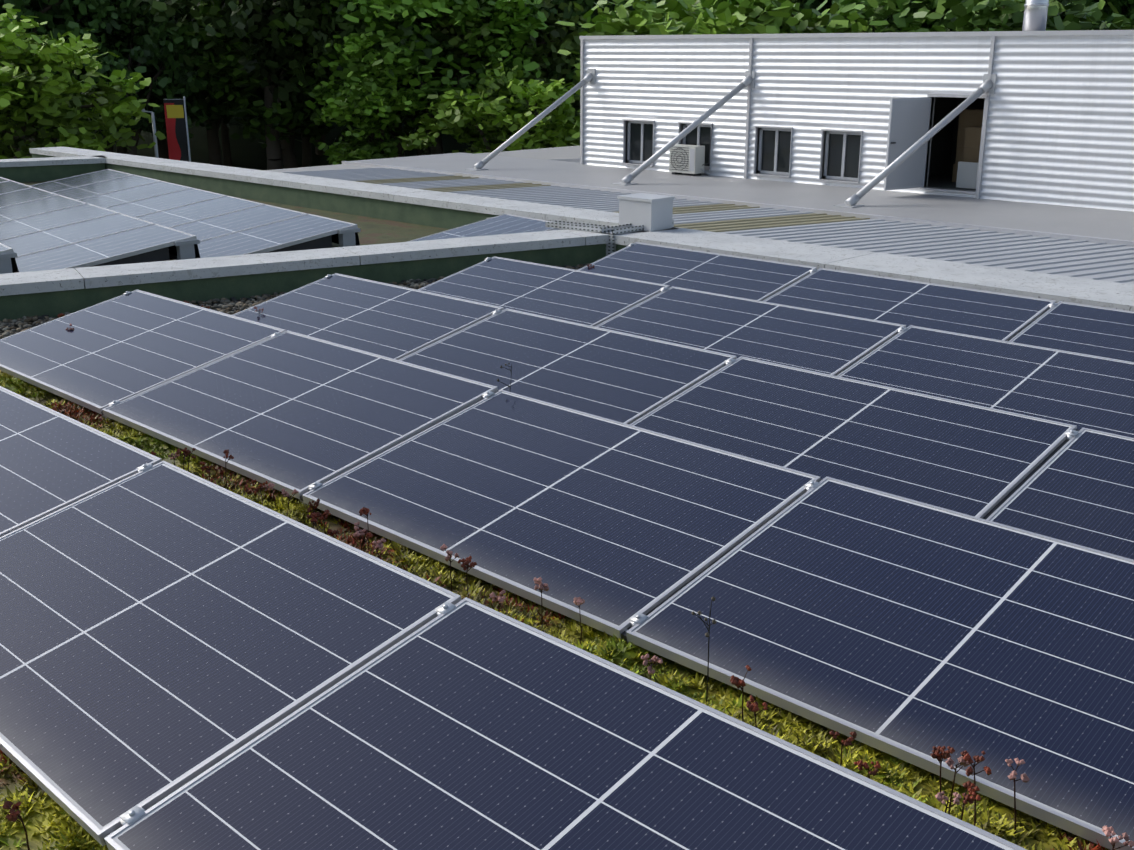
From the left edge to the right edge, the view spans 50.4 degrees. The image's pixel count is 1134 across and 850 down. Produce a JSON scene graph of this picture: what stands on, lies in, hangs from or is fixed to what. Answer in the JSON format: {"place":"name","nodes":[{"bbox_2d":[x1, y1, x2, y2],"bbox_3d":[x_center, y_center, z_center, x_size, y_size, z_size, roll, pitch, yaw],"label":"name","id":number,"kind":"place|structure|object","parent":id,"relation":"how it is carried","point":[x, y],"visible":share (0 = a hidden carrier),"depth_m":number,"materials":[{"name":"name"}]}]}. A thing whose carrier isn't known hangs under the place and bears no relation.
{"place":"outdoors","nodes":[
{"label":"outdoors","id":0,"kind":"place"},
{"bbox_2d":[1,94,550,169],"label":"hillside terrain","id":1,"kind":"structure","parent":0,"point":[247,153],"depth_m":89.75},
{"bbox_2d":[0,0,142,156],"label":"forest tree","id":2,"kind":"object","parent":1,"relation":"on","point":[26,8],"visible":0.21,"depth_m":67.68,"materials":[{"name":"green plant"}]},
{"bbox_2d":[31,5,158,152],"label":"forest tree","id":3,"kind":"object","parent":1,"relation":"on","point":[141,92],"depth_m":78.09,"materials":[{"name":"green plant"}]},
{"bbox_2d":[68,14,126,153],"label":"forest tree","id":4,"kind":"object","parent":1,"relation":"on","point":[121,149],"depth_m":82.84,"materials":[{"name":"green plant"}]},
{"bbox_2d":[45,0,215,154],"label":"forest tree","id":5,"kind":"object","parent":1,"relation":"on","point":[158,58],"visible":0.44,"depth_m":69.73,"materials":[{"name":"green plant"}]},
{"bbox_2d":[158,0,243,165],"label":"forest tree","id":6,"kind":"object","parent":1,"relation":"on","point":[215,155],"visible":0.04,"depth_m":77.29,"materials":[{"name":"green plant"}]},
{"bbox_2d":[175,21,231,166],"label":"forest tree","id":7,"kind":"object","parent":1,"relation":"on","point":[226,152],"depth_m":84.28,"materials":[{"name":"brown plant"}]},
{"bbox_2d":[133,0,349,169],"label":"forest tree","id":8,"kind":"object","parent":1,"relation":"on","point":[301,13],"visible":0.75,"depth_m":68.92,"materials":[{"name":"green plant"}]},
{"bbox_2d":[255,74,311,166],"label":"forest tree","id":9,"kind":"object","parent":1,"relation":"on","point":[306,154],"depth_m":81.27,"materials":[{"name":"brown plant"}]},
{"bbox_2d":[315,124,325,155],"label":"forest tree","id":10,"kind":"object","parent":1,"relation":"on","point":[321,152],"depth_m":89.28,"materials":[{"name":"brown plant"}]},
{"bbox_2d":[250,0,473,115],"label":"forest tree","id":11,"kind":"object","parent":1,"relation":"on","point":[337,20],"visible":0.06,"depth_m":67.78,"materials":[{"name":"green plant"}]},
{"bbox_2d":[313,18,436,157],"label":"forest tree","id":12,"kind":"object","parent":1,"relation":"on","point":[400,148],"depth_m":79.61,"materials":[{"name":"green plant"}]},
{"bbox_2d":[417,129,426,155],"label":"forest tree","id":13,"kind":"object","parent":1,"relation":"on","point":[420,152],"depth_m":87.71,"materials":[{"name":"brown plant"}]},
{"bbox_2d":[391,0,586,127],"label":"forest tree","id":14,"kind":"object","parent":1,"relation":"on","point":[554,43],"visible":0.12,"depth_m":70.19,"materials":[{"name":"green plant"}]},
{"bbox_2d":[531,0,640,104],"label":"forest tree","id":15,"kind":"object","parent":1,"relation":"on","point":[587,5],"visible":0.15,"depth_m":72.58,"materials":[{"name":"green plant"}]},
{"bbox_2d":[793,0,888,32],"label":"forest tree","id":16,"kind":"object","parent":1,"relation":"on","point":[806,4],"depth_m":69.32,"materials":[{"name":"green plant"}]},
{"bbox_2d":[872,0,1091,32],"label":"forest tree","id":17,"kind":"object","parent":1,"relation":"on","point":[1064,2],"depth_m":67.90,"materials":[{"name":"green plant"}]},
{"bbox_2d":[1066,0,1123,29],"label":"forest tree","id":18,"kind":"object","parent":1,"relation":"on","point":[1110,19],"depth_m":67.73,"materials":[{"name":"green plant"}]},
{"bbox_2d":[1092,0,1114,22],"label":"forest tree","id":19,"kind":"object","parent":1,"relation":"on","point":[1105,9],"depth_m":71.54,"materials":[{"name":"green plant"}]},
{"bbox_2d":[1089,0,1133,22],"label":"forest tree","id":20,"kind":"object","parent":1,"relation":"on","point":[1120,6],"visible":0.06,"depth_m":70.07,"materials":[{"name":"green plant"}]},
{"label":"ground","id":21,"kind":"structure","parent":0,"visible":0},
{"bbox_2d":[0,3,165,158],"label":"light tree","id":22,"kind":"object","parent":21,"relation":"on","point":[35,92],"visible":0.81,"depth_m":55.37,"materials":[{"name":"green plant"}]},
{"bbox_2d":[42,6,219,158],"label":"light tree","id":23,"kind":"object","parent":21,"relation":"on","point":[163,152],"depth_m":84.75,"materials":[{"name":"green plant"}]},
{"bbox_2d":[141,109,158,157],"bbox_3d":[-21.417,-11.999,61.595,1.409,8.029,0.360,-6,18,-18],"label":"street lamp","id":24,"kind":"object","parent":21,"relation":"on","point":[154,135],"visible":0.38,"depth_m":60.86,"materials":[{"name":"metal"}]},
{"bbox_2d":[163,96,190,161],"bbox_3d":[-20.389,-12.977,63.847,0.592,8.561,0.999,16,23,41],"label":"flag pole","id":25,"kind":"object","parent":21,"relation":"on","point":[188,144],"visible":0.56,"depth_m":63.13,"materials":[{"name":"grey metal"}]},
{"bbox_2d":[164,100,188,161],"bbox_3d":[-20.433,-15.326,63.115,0.568,3.300,0.927,16,23,41],"label":"flag banner","id":26,"kind":"object","parent":25,"relation":"attached to","point":[176,129],"visible":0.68,"depth_m":63.05,"materials":[{"name":"red fabric"}]},
{"bbox_2d":[19,181,449,259],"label":"building roof","id":27,"kind":"structure","parent":21,"relation":"on","point":[376,231],"depth_m":13.12,"materials":[{"name":"green concrete"}]},
{"bbox_2d":[0,169,560,272],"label":"solar panels","id":28,"kind":"object","parent":27,"relation":"on","point":[93,218],"visible":0.79,"depth_m":12.00,"materials":[{"name":"blue glass"}]},
{"bbox_2d":[0,217,562,273],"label":"solar panel mounts","id":29,"kind":"object","parent":27,"relation":"on","point":[188,249],"visible":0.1,"depth_m":10.71,"materials":[{"name":"black metal"}]},
{"bbox_2d":[0,263,588,338],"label":"gravel strip","id":30,"kind":"object","parent":27,"relation":"on","point":[9,327],"visible":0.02,"depth_m":8.83,"materials":[{"name":"grey gravel"}]},
{"bbox_2d":[0,370,1109,849],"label":"sedum vegetation","id":31,"kind":"object","parent":27,"relation":"on","point":[48,822],"visible":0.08,"depth_m":3.46,"materials":[{"name":"green plant"}]},
{"bbox_2d":[2,264,1133,849],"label":"red flowers","id":32,"kind":"object","parent":31,"relation":"on","point":[964,760],"visible":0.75,"depth_m":3.14,"materials":[{"name":"red plant"}]},
{"bbox_2d":[0,147,1133,321],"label":"parapet walls","id":33,"kind":"structure","parent":27,"relation":"on","point":[53,293],"depth_m":9.82,"materials":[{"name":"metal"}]},
{"bbox_2d":[101,269,1078,843],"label":"mounting rails","id":34,"kind":"object","parent":27,"relation":"on","point":[985,517],"visible":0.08,"depth_m":4.64,"materials":[{"name":"silver metal"}]},
{"bbox_2d":[0,242,1133,849],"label":"solar panels","id":35,"kind":"object","parent":34,"relation":"on","point":[270,678],"visible":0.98,"depth_m":3.97,"materials":[{"name":"blue glass"}]},
{"bbox_2d":[109,243,1078,825],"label":"panel clamps","id":36,"kind":"object","parent":34,"relation":"attached to","point":[131,815],"visible":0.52,"depth_m":4.39,"materials":[{"name":"silver metal"}]},
{"bbox_2d":[546,193,674,255],"bbox_3d":[0.382,-1.789,10.975,0.895,0.585,0.773,16,23,41],"label":"cable tray","id":37,"kind":"object","parent":27,"relation":"on","point":[644,212],"visible":0.88,"depth_m":10.79,"materials":[{"name":"grey metal"}]},
{"bbox_2d":[176,0,352,168],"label":"light tree","id":38,"kind":"object","parent":21,"relation":"on","point":[244,106],"visible":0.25,"depth_m":71.57,"materials":[{"name":"green plant"}]},
{"bbox_2d":[303,31,440,164],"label":"light tree","id":39,"kind":"object","parent":21,"relation":"on","point":[374,109],"visible":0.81,"depth_m":65.20,"materials":[{"name":"green plant"}]},
{"bbox_2d":[305,0,555,154],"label":"light tree","id":40,"kind":"object","parent":21,"relation":"on","point":[510,22],"visible":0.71,"depth_m":66.16,"materials":[{"name":"green plant"}]},
{"bbox_2d":[398,58,579,153],"bbox_3d":[-2.659,-14.069,64.145,10.380,10.479,10.146,9,20,27],"label":"light tree","id":41,"kind":"object","parent":21,"relation":"on","point":[501,116],"visible":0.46,"depth_m":62.10,"materials":[{"name":"green plant"}]},
{"bbox_2d":[544,2,633,124],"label":"forest tree","id":42,"kind":"object","parent":21,"relation":"on","point":[576,105],"visible":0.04,"depth_m":73.14,"materials":[{"name":"green plant"}]},
{"bbox_2d":[263,145,1133,246],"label":"roof","id":43,"kind":"structure","parent":21,"relation":"on","point":[1093,225],"depth_m":25.93,"materials":[{"name":"grey concrete"}]},
{"bbox_2d":[669,124,712,175],"bbox_3d":[3.098,-6.871,30.039,1.006,1.251,0.510,16,23,41],"label":"outdoor ac unit","id":44,"kind":"object","parent":43,"relation":"on","point":[684,158],"visible":0.98,"depth_m":29.95,"materials":[{"name":"grey metal"}]},
{"bbox_2d":[280,158,1133,283],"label":"roof sheeting","id":45,"kind":"object","parent":43,"relation":"on","point":[1104,261],"visible":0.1,"depth_m":21.24,"materials":[{"name":"grey metal"}]},
{"bbox_2d":[632,0,775,31],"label":"forest tree","id":46,"kind":"object","parent":21,"relation":"on","point":[656,1],"depth_m":73.41,"materials":[{"name":"green plant"}]},
{"bbox_2d":[556,0,868,146],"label":"light tree","id":47,"kind":"object","parent":21,"relation":"on","point":[748,17],"visible":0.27,"depth_m":45.14,"materials":[{"name":"green plant"}]},
{"bbox_2d":[712,0,846,23],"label":"forest tree","id":48,"kind":"object","parent":21,"relation":"on","point":[823,8],"visible":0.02,"depth_m":71.65,"materials":[{"name":"green plant"}]},
{"bbox_2d":[579,30,1133,198],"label":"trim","id":49,"kind":"structure","parent":21,"relation":"on","point":[840,156],"depth_m":28.46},
{"bbox_2d":[464,68,996,207],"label":"diagonal braces","id":50,"kind":"object","parent":49,"relation":"attached to","point":[854,199],"visible":0.98,"depth_m":28.16,"materials":[{"name":"metal"}]},
{"bbox_2d":[583,35,1133,211],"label":"corrugated wall","id":51,"kind":"structure","parent":49,"relation":"attached to","point":[1060,127],"depth_m":26.52,"materials":[{"name":"white metal"}]},
{"bbox_2d":[927,97,984,190],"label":"doorway","id":52,"kind":"structure","parent":49,"relation":"in","point":[955,151],"depth_m":27.61,"materials":[{"name":"black"}]},
{"bbox_2d":[883,97,930,190],"bbox_3d":[7.236,-5.979,25.620,0.300,1.888,1.194,16,23,41],"label":"door","id":53,"kind":"structure","parent":52,"relation":"attached to","point":[908,126],"depth_m":25.56,"materials":[{"name":"grey metal"}]},
{"bbox_2d":[1022,0,1048,30],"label":"roof flue","id":54,"kind":"object","parent":49,"relation":"on","point":[1035,15],"visible":0.79,"depth_m":24.84,"materials":[{"name":"silver metal"}]},
{"bbox_2d":[815,0,987,32],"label":"light tree","id":55,"kind":"object","parent":21,"relation":"on","point":[875,15],"visible":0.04,"depth_m":45.94,"materials":[{"name":"green plant"}]},
{"bbox_2d":[905,0,1133,31],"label":"light tree","id":56,"kind":"object","parent":21,"relation":"on","point":[1000,15],"depth_m":42.41,"materials":[{"name":"green plant"}]}
]}

